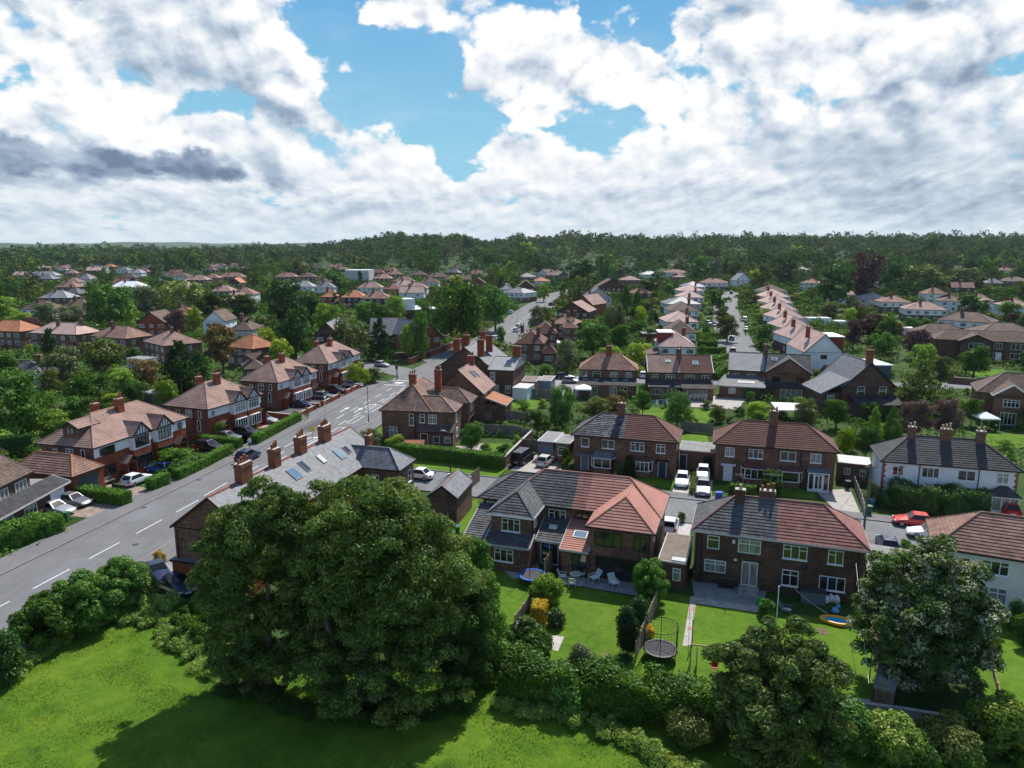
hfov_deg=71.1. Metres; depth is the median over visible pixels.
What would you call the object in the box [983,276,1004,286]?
house
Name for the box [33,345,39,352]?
shrub
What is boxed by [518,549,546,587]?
trampoline
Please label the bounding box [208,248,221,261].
broadleaf tree
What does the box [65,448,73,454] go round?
window
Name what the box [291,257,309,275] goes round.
broadleaf tree
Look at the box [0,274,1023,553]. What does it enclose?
garden greenery
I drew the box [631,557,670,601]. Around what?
laurel
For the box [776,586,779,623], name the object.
clothes pole
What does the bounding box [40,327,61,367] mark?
columnar conifer
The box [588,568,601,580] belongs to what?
garden chair
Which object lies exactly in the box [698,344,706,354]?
shrub
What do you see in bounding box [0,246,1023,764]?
ground
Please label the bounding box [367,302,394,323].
broadleaf tree
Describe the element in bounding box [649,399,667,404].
washing line
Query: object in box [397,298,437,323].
flat roofed block
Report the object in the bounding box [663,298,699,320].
house
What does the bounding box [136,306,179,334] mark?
house
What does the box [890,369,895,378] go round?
shrub
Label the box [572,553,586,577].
glazed door
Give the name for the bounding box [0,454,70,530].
detached house
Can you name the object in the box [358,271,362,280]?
columnar conifer
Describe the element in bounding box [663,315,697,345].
house
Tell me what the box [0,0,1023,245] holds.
sky
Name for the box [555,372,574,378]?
car
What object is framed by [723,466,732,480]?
door
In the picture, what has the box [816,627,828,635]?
bare patch
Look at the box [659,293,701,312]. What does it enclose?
house
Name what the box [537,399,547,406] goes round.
shrub
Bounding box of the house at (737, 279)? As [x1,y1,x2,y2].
[730,271,751,286]
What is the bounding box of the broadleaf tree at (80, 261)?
[74,253,93,269]
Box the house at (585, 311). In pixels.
[556,297,596,321]
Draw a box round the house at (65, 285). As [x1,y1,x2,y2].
[55,278,85,289]
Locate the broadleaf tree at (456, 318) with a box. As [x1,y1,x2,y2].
[436,280,490,348]
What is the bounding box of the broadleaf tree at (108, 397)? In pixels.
[101,393,122,402]
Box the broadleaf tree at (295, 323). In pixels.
[272,304,314,359]
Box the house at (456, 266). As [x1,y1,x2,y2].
[452,264,462,267]
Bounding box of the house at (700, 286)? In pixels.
[678,278,705,294]
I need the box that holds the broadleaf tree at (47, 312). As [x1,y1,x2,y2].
[31,302,60,323]
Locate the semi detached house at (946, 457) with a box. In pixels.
[870,422,1023,512]
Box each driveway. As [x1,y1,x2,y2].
[70,484,146,517]
[141,458,194,479]
[196,436,247,452]
[258,420,279,427]
[278,399,320,413]
[329,388,348,396]
[511,455,560,472]
[664,514,690,537]
[672,482,690,492]
[817,489,859,511]
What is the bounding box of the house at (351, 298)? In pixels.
[340,286,365,307]
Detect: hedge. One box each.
[0,432,33,458]
[0,511,67,550]
[75,483,133,505]
[144,471,171,490]
[171,443,234,479]
[197,433,243,448]
[250,412,301,443]
[393,442,506,469]
[495,639,729,741]
[688,471,697,494]
[697,340,717,346]
[697,346,726,353]
[703,332,726,338]
[712,352,728,360]
[712,361,727,368]
[712,363,728,379]
[729,482,756,495]
[884,475,993,516]
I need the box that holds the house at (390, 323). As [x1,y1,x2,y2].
[369,317,399,349]
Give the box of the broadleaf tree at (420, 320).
[409,310,429,356]
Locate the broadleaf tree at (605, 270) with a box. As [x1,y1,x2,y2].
[597,254,618,279]
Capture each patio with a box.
[456,443,483,449]
[505,562,539,577]
[552,635,563,650]
[557,575,585,585]
[582,577,637,595]
[690,396,745,408]
[691,577,765,605]
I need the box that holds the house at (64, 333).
[28,317,99,350]
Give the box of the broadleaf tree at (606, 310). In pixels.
[601,306,612,318]
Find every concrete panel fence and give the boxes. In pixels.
[483,424,532,437]
[484,411,531,422]
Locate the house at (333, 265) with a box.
[329,263,342,267]
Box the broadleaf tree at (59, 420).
[19,407,70,439]
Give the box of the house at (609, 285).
[593,277,623,293]
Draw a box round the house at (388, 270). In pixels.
[384,266,398,272]
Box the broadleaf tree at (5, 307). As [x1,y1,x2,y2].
[0,296,20,320]
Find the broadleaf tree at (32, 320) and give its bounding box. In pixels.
[21,317,44,325]
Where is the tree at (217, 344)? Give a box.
[200,322,236,377]
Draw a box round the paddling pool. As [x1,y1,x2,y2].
[819,614,852,626]
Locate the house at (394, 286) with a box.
[382,280,399,295]
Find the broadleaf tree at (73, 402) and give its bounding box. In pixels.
[59,395,91,420]
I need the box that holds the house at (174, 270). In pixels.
[169,268,185,272]
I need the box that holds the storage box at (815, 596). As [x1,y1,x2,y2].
[800,586,826,605]
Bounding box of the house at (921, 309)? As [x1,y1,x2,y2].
[899,297,948,321]
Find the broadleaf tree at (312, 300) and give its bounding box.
[297,294,322,327]
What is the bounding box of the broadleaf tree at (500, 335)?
[496,326,505,343]
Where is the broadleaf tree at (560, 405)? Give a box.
[548,384,576,426]
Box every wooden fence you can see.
[152,399,168,407]
[471,466,479,486]
[514,595,530,621]
[522,439,537,452]
[532,389,552,399]
[544,550,552,572]
[552,362,569,369]
[635,591,659,661]
[681,420,713,433]
[854,477,864,513]
[991,664,1000,694]
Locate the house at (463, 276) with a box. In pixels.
[443,272,470,283]
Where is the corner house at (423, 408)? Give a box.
[378,365,477,446]
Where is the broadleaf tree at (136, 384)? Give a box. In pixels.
[124,379,148,400]
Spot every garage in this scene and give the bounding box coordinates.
[126,356,157,367]
[143,389,158,404]
[512,383,534,400]
[521,376,540,388]
[537,431,563,456]
[539,375,554,389]
[639,331,656,341]
[659,532,692,590]
[679,440,714,471]
[805,317,831,324]
[833,320,846,327]
[864,543,913,577]
[900,327,912,335]
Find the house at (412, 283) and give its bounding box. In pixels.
[406,280,428,294]
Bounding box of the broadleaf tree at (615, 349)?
[599,346,624,354]
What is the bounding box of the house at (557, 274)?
[545,271,567,278]
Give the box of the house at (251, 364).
[240,352,262,376]
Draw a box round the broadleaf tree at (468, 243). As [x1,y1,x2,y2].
[463,238,473,251]
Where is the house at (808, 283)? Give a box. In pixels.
[799,276,820,289]
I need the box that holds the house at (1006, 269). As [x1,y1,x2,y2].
[999,265,1012,272]
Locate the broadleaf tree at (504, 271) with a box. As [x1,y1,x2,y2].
[494,269,506,284]
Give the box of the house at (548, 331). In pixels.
[533,315,557,348]
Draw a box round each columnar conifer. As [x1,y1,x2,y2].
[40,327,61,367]
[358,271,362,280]
[614,605,641,652]
[623,454,636,477]
[628,595,649,630]
[722,258,728,275]
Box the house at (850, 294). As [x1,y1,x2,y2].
[827,289,855,303]
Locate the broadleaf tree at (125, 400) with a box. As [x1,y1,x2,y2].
[107,397,128,407]
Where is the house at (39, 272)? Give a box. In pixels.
[32,270,61,277]
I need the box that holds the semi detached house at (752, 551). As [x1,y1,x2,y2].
[690,474,871,604]
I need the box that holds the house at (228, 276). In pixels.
[220,270,247,281]
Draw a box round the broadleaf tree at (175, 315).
[163,308,188,331]
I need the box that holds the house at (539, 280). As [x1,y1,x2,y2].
[532,275,549,284]
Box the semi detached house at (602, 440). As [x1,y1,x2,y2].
[570,399,682,478]
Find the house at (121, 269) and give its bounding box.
[114,265,132,274]
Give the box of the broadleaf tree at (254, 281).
[247,270,259,286]
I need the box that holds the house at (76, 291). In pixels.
[66,284,89,298]
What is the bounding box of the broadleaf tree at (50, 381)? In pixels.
[37,369,63,398]
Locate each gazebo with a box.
[576,384,590,396]
[971,412,1000,429]
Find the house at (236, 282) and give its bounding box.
[228,275,246,287]
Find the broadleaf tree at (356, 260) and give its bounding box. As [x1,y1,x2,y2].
[352,255,369,268]
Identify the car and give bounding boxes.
[45,499,76,514]
[61,491,92,508]
[118,472,151,486]
[144,460,171,472]
[145,558,170,582]
[162,571,196,596]
[192,438,222,450]
[215,430,241,436]
[232,425,259,436]
[233,448,260,461]
[267,414,277,423]
[289,399,312,407]
[312,390,333,398]
[324,384,344,392]
[342,380,363,386]
[373,360,389,366]
[414,467,435,480]
[535,454,555,466]
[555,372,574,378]
[562,376,577,383]
[639,371,644,377]
[664,516,679,533]
[674,470,689,487]
[695,475,710,496]
[696,463,709,477]
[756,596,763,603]
[875,534,899,547]
[891,511,930,526]
[905,523,928,538]
[1001,502,1022,515]
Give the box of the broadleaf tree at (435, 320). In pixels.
[430,302,453,338]
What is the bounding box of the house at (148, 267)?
[141,264,154,269]
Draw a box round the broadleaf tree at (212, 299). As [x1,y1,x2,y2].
[192,292,229,316]
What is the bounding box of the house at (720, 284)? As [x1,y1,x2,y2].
[699,275,727,290]
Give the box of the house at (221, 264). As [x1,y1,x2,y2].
[209,262,228,268]
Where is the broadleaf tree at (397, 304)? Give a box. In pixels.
[385,295,406,318]
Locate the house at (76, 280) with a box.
[61,275,85,284]
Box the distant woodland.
[0,229,1023,303]
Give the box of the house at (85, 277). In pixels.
[76,272,97,282]
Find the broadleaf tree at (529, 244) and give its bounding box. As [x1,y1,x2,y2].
[520,242,536,250]
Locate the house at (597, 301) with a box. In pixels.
[576,290,606,315]
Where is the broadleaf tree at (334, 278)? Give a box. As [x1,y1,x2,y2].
[324,270,349,289]
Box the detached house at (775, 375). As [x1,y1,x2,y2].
[717,341,812,399]
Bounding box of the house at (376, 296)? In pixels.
[360,287,392,306]
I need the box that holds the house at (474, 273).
[471,269,482,277]
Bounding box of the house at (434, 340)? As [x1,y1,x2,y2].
[392,318,441,351]
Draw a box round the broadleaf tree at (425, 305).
[416,299,433,321]
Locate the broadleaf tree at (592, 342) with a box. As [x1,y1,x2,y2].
[572,321,611,355]
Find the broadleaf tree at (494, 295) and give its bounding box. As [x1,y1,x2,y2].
[482,284,512,331]
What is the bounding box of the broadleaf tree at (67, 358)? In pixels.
[36,345,83,394]
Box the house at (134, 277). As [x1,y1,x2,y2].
[118,272,139,281]
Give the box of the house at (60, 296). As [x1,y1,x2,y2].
[39,287,80,304]
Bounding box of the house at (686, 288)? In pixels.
[674,283,704,295]
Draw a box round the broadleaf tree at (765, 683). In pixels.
[700,614,859,767]
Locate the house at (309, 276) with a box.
[297,271,318,280]
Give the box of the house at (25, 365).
[0,352,58,391]
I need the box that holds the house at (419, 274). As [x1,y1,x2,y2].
[410,269,427,278]
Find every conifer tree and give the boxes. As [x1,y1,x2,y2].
[157,340,202,397]
[186,349,212,381]
[331,293,341,307]
[361,315,396,361]
[435,585,496,696]
[453,534,510,673]
[497,276,504,287]
[618,284,631,316]
[628,289,647,327]
[639,251,652,266]
[647,310,658,322]
[861,405,885,441]
[881,405,902,440]
[894,358,947,419]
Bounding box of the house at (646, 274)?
[639,269,655,278]
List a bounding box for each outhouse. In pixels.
[554,434,573,462]
[836,454,871,484]
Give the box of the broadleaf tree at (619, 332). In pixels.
[606,324,633,349]
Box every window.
[0,487,8,500]
[0,515,13,530]
[14,478,27,492]
[24,502,37,516]
[65,427,74,434]
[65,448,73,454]
[80,450,85,457]
[99,448,105,455]
[103,444,114,455]
[105,462,116,475]
[135,433,149,447]
[136,451,153,472]
[158,425,171,439]
[159,443,174,460]
[186,409,192,416]
[197,420,200,431]
[235,401,245,412]
[235,416,248,425]
[248,397,258,408]
[249,412,261,427]
[258,383,263,389]
[268,392,271,401]
[293,378,300,387]
[294,391,303,400]
[302,375,309,384]
[303,388,311,401]
[341,360,345,367]
[341,371,347,382]
[347,357,351,365]
[371,474,378,482]
[389,426,396,436]
[408,469,411,482]
[409,414,413,425]
[419,414,424,422]
[428,415,436,423]
[433,436,439,442]
[444,437,450,442]
[490,372,494,380]
[493,547,513,563]
[501,518,520,533]
[505,385,510,393]
[545,356,552,360]
[548,509,565,518]
[557,447,563,455]
[576,512,587,519]
[580,438,588,447]
[582,371,586,376]
[591,451,615,474]
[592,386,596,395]
[593,371,600,376]
[594,531,621,548]
[601,439,614,449]
[610,372,617,377]
[610,386,616,394]
[626,372,631,377]
[630,442,644,451]
[632,455,653,477]
[634,537,646,551]
[652,374,657,378]
[653,389,662,394]
[656,444,664,453]
[661,349,667,353]
[666,374,674,378]
[672,568,680,580]
[685,375,693,379]
[687,349,693,353]
[701,375,707,379]
[704,559,725,573]
[707,535,719,549]
[724,447,734,457]
[728,387,735,393]
[738,539,760,554]
[740,462,768,485]
[748,449,762,459]
[768,388,773,394]
[772,376,779,381]
[777,465,803,488]
[779,451,795,461]
[780,569,798,587]
[782,544,807,561]
[796,377,803,382]
[810,453,821,463]
[818,575,845,593]
[820,355,827,359]
[827,395,833,399]
[827,550,843,566]
[844,468,850,474]
[857,388,864,393]
[859,469,865,476]
[879,388,886,393]
[892,465,903,474]
[921,467,939,477]
[956,556,970,563]
[957,470,975,481]
[968,343,983,348]
[982,559,1009,577]
[988,586,1007,607]
[994,343,1002,348]
[996,473,1009,483]
[1003,399,1019,407]
[1009,353,1023,358]
[1011,344,1023,349]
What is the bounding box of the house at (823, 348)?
[786,324,844,369]
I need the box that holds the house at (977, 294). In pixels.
[966,290,993,311]
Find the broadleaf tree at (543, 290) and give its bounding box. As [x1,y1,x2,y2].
[538,283,548,301]
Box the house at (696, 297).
[674,288,704,307]
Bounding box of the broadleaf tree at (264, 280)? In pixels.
[260,276,269,288]
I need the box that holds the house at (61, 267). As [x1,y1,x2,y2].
[55,264,70,270]
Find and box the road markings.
[1,297,555,605]
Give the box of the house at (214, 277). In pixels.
[206,271,223,281]
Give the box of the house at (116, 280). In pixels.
[111,276,133,284]
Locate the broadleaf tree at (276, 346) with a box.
[269,338,294,359]
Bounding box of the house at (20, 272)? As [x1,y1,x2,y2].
[11,269,34,277]
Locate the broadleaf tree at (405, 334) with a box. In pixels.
[399,323,416,359]
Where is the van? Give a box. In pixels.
[510,447,534,465]
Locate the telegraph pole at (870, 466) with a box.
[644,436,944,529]
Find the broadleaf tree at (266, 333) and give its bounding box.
[257,327,275,342]
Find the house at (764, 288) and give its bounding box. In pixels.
[754,281,788,294]
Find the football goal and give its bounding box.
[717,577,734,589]
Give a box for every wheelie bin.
[61,511,70,520]
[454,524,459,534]
[844,480,851,488]
[865,504,872,513]
[868,498,875,507]
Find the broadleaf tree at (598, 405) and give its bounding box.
[578,395,608,416]
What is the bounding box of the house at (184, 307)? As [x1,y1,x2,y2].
[178,300,202,328]
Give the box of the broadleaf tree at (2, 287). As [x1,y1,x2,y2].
[0,279,11,315]
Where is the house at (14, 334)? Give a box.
[0,319,40,347]
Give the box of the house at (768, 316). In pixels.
[762,302,806,324]
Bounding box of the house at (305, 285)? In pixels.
[292,278,316,291]
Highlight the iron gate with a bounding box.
[111,481,124,488]
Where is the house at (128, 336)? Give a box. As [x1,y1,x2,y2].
[89,320,154,356]
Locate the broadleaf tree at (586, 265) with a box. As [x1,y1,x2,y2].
[568,259,595,286]
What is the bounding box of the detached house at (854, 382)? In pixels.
[802,346,901,418]
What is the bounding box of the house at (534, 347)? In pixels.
[516,323,556,363]
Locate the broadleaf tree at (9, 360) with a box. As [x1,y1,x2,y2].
[0,353,22,372]
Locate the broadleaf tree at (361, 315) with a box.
[351,301,376,324]
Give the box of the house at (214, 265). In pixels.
[210,263,222,268]
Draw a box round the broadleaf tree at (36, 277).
[30,275,46,291]
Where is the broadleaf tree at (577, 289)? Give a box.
[571,275,586,298]
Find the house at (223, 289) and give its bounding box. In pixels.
[210,281,236,297]
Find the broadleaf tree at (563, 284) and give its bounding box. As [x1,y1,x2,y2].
[558,281,566,292]
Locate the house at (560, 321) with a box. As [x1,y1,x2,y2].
[549,309,582,339]
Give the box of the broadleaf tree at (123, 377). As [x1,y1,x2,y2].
[108,367,134,390]
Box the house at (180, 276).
[159,270,191,280]
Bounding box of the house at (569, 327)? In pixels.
[562,317,578,343]
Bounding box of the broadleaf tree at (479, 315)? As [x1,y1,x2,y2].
[471,309,482,322]
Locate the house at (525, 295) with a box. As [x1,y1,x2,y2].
[503,285,536,302]
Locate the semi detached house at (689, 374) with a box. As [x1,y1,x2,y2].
[644,346,714,400]
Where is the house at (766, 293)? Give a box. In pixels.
[755,287,790,304]
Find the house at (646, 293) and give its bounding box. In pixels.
[630,283,653,301]
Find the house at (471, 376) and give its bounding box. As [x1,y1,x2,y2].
[442,351,512,421]
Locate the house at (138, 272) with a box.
[129,267,146,276]
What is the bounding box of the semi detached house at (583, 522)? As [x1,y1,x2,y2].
[463,468,669,582]
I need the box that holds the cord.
[856,566,868,681]
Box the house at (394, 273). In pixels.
[386,268,402,277]
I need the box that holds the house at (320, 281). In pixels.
[317,274,331,283]
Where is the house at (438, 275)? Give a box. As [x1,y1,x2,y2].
[428,270,447,278]
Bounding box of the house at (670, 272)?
[663,267,688,276]
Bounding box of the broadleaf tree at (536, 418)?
[525,408,550,431]
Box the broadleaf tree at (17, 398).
[0,367,62,433]
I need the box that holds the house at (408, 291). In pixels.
[398,284,425,299]
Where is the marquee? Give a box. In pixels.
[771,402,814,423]
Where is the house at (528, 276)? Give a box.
[518,273,535,281]
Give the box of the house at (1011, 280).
[998,274,1023,286]
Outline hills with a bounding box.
[0,242,391,248]
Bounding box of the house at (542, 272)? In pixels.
[535,267,552,278]
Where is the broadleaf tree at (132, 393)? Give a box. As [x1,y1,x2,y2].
[118,385,145,401]
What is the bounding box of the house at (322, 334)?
[314,317,347,344]
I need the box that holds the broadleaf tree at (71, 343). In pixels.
[67,341,85,365]
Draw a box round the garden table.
[569,571,581,579]
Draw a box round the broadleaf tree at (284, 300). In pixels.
[263,279,304,321]
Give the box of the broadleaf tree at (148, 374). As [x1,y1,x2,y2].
[126,357,162,388]
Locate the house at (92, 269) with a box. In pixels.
[85,266,103,274]
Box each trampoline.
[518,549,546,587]
[643,616,678,666]
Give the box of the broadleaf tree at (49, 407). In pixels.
[34,397,52,410]
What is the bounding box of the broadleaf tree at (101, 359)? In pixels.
[77,337,129,373]
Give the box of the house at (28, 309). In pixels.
[19,296,62,316]
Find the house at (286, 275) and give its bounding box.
[274,270,297,281]
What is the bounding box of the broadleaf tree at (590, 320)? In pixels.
[579,319,598,333]
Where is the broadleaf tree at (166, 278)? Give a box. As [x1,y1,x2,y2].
[160,275,174,284]
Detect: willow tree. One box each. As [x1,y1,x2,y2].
[154,280,205,311]
[329,316,370,359]
[603,304,627,339]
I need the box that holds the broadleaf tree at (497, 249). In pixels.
[492,248,503,254]
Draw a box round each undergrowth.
[9,606,227,684]
[137,589,180,616]
[156,611,208,656]
[169,597,257,663]
[212,679,472,729]
[489,695,713,767]
[809,716,1023,767]
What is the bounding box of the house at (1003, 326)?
[962,322,1023,331]
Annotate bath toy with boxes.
[831,604,839,613]
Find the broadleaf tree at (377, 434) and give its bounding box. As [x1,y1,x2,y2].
[359,428,382,445]
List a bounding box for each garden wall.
[155,584,174,596]
[267,411,290,418]
[296,404,316,416]
[320,392,340,406]
[344,381,363,394]
[388,351,429,359]
[408,338,461,364]
[503,430,531,467]
[857,701,977,733]
[947,376,989,384]
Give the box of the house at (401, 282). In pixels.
[396,277,410,285]
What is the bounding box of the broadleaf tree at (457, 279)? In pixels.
[447,274,462,286]
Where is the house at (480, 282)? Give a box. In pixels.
[471,276,485,287]
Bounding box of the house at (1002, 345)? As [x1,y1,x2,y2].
[929,329,1023,361]
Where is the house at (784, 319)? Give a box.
[766,309,813,336]
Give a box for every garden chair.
[557,568,566,580]
[569,578,575,587]
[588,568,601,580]
[607,572,619,588]
[778,600,791,615]
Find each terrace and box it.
[169,418,415,594]
[439,328,526,397]
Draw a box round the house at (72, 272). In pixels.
[64,268,79,276]
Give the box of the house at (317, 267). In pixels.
[308,265,325,269]
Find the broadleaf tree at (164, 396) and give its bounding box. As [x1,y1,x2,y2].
[151,379,177,408]
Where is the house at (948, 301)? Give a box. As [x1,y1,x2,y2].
[934,291,960,311]
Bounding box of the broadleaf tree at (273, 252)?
[265,248,279,261]
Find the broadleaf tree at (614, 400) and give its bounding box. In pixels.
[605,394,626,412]
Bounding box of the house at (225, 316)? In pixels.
[202,305,237,333]
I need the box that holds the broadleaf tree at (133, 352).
[122,347,140,359]
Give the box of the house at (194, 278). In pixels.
[185,273,212,283]
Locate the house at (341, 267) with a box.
[336,265,347,271]
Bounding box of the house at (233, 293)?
[221,289,254,309]
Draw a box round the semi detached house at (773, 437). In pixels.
[713,406,839,492]
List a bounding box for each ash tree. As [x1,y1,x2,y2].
[184,474,327,693]
[251,474,491,733]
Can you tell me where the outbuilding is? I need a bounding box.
[427,469,473,525]
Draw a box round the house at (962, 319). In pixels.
[936,306,999,328]
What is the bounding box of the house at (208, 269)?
[203,266,218,272]
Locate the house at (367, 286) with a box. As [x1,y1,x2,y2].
[356,280,384,292]
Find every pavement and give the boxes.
[0,381,386,573]
[18,540,176,646]
[357,304,556,432]
[414,484,915,548]
[418,291,558,361]
[662,490,892,521]
[713,305,727,360]
[734,292,759,352]
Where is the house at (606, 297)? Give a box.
[584,284,611,306]
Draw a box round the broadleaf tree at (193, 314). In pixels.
[184,307,203,331]
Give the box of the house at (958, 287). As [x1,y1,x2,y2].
[948,280,974,293]
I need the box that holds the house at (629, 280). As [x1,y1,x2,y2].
[619,273,641,285]
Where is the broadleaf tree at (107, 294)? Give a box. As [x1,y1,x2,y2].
[81,283,135,326]
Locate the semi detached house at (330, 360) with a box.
[296,335,363,387]
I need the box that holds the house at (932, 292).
[918,284,947,301]
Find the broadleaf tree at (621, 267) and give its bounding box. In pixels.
[614,262,631,277]
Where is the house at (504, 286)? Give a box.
[499,281,511,291]
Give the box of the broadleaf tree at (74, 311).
[57,304,86,322]
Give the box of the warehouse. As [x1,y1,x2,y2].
[345,269,373,280]
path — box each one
[683,596,695,645]
[696,598,759,612]
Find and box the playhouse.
[403,439,426,444]
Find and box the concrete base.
[851,697,870,701]
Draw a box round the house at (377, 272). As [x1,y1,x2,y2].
[374,269,385,276]
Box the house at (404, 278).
[392,275,414,282]
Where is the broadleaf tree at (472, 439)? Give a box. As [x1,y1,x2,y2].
[459,422,483,449]
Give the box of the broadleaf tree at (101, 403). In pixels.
[89,396,106,409]
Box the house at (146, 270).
[139,267,150,275]
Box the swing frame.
[689,643,717,674]
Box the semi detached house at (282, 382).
[238,349,321,409]
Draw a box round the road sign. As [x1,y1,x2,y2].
[309,426,314,439]
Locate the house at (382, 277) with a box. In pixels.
[372,272,392,282]
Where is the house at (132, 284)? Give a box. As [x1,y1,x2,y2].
[113,279,149,294]
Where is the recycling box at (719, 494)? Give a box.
[715,491,722,497]
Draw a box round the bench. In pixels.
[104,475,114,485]
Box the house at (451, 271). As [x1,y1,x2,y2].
[444,268,461,275]
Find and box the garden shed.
[873,662,899,704]
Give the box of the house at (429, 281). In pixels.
[420,275,439,286]
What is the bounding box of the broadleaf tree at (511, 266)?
[507,261,518,276]
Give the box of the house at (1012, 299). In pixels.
[992,294,1023,314]
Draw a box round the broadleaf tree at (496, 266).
[485,263,499,282]
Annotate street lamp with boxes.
[359,383,368,422]
[396,332,402,379]
[440,430,450,473]
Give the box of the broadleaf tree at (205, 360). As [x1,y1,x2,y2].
[193,354,209,368]
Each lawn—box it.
[0,428,34,445]
[459,499,478,543]
[484,443,515,451]
[489,567,539,659]
[512,398,539,408]
[542,585,631,659]
[624,593,876,703]
[634,476,674,488]
[639,407,711,422]
[679,433,707,447]
[712,484,730,491]
[779,488,814,498]
[967,369,1005,377]
[968,431,1023,448]
[971,621,1023,703]
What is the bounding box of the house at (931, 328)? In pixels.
[906,323,961,344]
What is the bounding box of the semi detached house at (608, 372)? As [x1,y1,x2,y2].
[578,342,638,397]
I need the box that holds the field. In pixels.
[0,618,1019,767]
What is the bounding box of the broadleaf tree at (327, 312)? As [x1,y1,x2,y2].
[310,303,341,328]
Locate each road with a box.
[0,290,566,631]
[224,353,411,375]
[414,471,921,543]
[637,378,971,388]
[717,292,752,352]
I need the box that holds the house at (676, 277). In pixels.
[671,273,685,281]
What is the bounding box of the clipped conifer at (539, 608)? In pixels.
[529,598,548,626]
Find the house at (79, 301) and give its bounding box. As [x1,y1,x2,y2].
[57,295,102,320]
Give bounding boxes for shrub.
[0,447,8,456]
[0,628,26,687]
[6,585,91,650]
[25,344,33,354]
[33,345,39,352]
[50,568,129,635]
[51,404,66,417]
[92,554,155,611]
[107,368,115,379]
[128,569,166,607]
[149,447,204,473]
[152,549,166,559]
[212,422,226,434]
[213,366,221,373]
[345,362,370,384]
[367,367,380,382]
[384,434,403,448]
[467,420,485,435]
[479,443,492,451]
[496,443,511,452]
[506,616,544,649]
[513,434,520,441]
[515,398,530,411]
[520,628,553,654]
[527,572,564,604]
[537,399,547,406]
[539,364,550,373]
[544,607,565,627]
[547,675,584,718]
[557,455,561,466]
[560,458,569,469]
[561,445,571,463]
[565,642,597,676]
[613,461,623,475]
[617,389,627,400]
[630,408,639,413]
[637,366,644,375]
[638,384,644,391]
[639,623,655,638]
[643,343,651,348]
[646,328,656,332]
[661,393,667,406]
[664,704,714,750]
[677,512,686,521]
[687,414,698,422]
[696,330,701,339]
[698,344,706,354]
[699,312,703,319]
[700,399,710,408]
[702,325,709,332]
[726,416,734,422]
[734,406,744,414]
[746,391,754,401]
[755,338,769,349]
[756,414,765,420]
[757,598,775,615]
[812,369,820,376]
[824,695,874,756]
[862,707,929,767]
[863,479,882,502]
[865,337,873,345]
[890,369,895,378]
[899,539,913,549]
[917,708,986,767]
[944,395,953,402]
[960,488,992,497]
[965,688,1023,752]
[987,415,1002,426]
[996,438,1016,455]
[1003,597,1023,632]
[1007,359,1015,365]
[1012,613,1023,648]
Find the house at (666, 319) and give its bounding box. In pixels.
[658,307,699,330]
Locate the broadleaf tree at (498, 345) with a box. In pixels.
[493,341,500,347]
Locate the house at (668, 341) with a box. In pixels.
[642,325,696,366]
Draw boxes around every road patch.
[29,558,108,584]
[118,505,166,521]
[178,488,215,492]
[297,419,321,431]
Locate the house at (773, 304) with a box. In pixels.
[759,296,798,311]
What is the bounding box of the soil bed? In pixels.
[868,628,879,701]
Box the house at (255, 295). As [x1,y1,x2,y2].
[230,284,259,300]
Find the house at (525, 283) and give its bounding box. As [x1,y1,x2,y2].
[516,278,535,290]
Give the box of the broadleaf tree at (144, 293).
[128,284,161,313]
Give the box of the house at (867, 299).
[854,289,883,306]
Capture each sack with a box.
[828,594,833,602]
[833,595,839,603]
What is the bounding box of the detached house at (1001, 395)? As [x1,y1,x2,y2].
[970,372,1023,426]
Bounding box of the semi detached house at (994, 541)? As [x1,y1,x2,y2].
[925,511,1023,613]
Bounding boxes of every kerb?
[0,381,387,575]
[138,539,174,560]
[414,468,893,522]
[418,484,918,544]
[428,291,559,361]
[733,301,752,350]
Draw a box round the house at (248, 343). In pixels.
[227,334,274,366]
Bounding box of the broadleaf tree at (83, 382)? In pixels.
[61,372,116,406]
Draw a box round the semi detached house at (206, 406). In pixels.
[162,368,267,439]
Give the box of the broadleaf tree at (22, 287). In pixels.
[17,280,34,289]
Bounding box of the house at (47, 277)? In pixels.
[39,272,60,280]
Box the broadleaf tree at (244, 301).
[222,293,258,321]
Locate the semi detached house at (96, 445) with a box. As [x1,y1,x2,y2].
[18,392,188,491]
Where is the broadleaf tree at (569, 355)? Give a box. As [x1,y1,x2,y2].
[554,339,579,372]
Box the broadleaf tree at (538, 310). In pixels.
[528,305,545,328]
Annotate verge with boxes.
[374,426,381,438]
[413,460,506,476]
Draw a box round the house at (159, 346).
[143,325,202,363]
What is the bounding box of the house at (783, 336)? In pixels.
[772,317,805,353]
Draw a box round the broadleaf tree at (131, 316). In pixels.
[118,306,140,321]
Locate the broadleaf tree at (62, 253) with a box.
[53,251,65,261]
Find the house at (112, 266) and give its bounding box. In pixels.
[104,262,117,268]
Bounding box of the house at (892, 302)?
[873,291,913,313]
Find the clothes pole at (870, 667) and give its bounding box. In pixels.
[868,651,872,682]
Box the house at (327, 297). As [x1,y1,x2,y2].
[320,287,339,304]
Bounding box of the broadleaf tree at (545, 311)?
[540,306,551,319]
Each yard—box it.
[165,556,201,593]
[540,376,580,396]
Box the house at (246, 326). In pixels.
[232,312,264,337]
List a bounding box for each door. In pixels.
[50,487,63,499]
[78,472,98,486]
[420,433,427,444]
[470,414,473,424]
[538,444,552,455]
[540,542,558,564]
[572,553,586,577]
[581,456,588,469]
[595,555,639,581]
[658,462,666,477]
[667,388,675,398]
[679,454,686,468]
[685,389,707,399]
[703,456,711,470]
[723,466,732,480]
[741,561,757,586]
[743,387,765,398]
[780,389,801,399]
[875,689,891,704]
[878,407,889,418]
[995,352,1001,360]
[999,412,1016,425]
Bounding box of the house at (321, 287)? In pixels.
[313,280,338,293]
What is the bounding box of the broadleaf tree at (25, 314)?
[10,312,31,319]
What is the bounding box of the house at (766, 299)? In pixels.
[756,291,792,306]

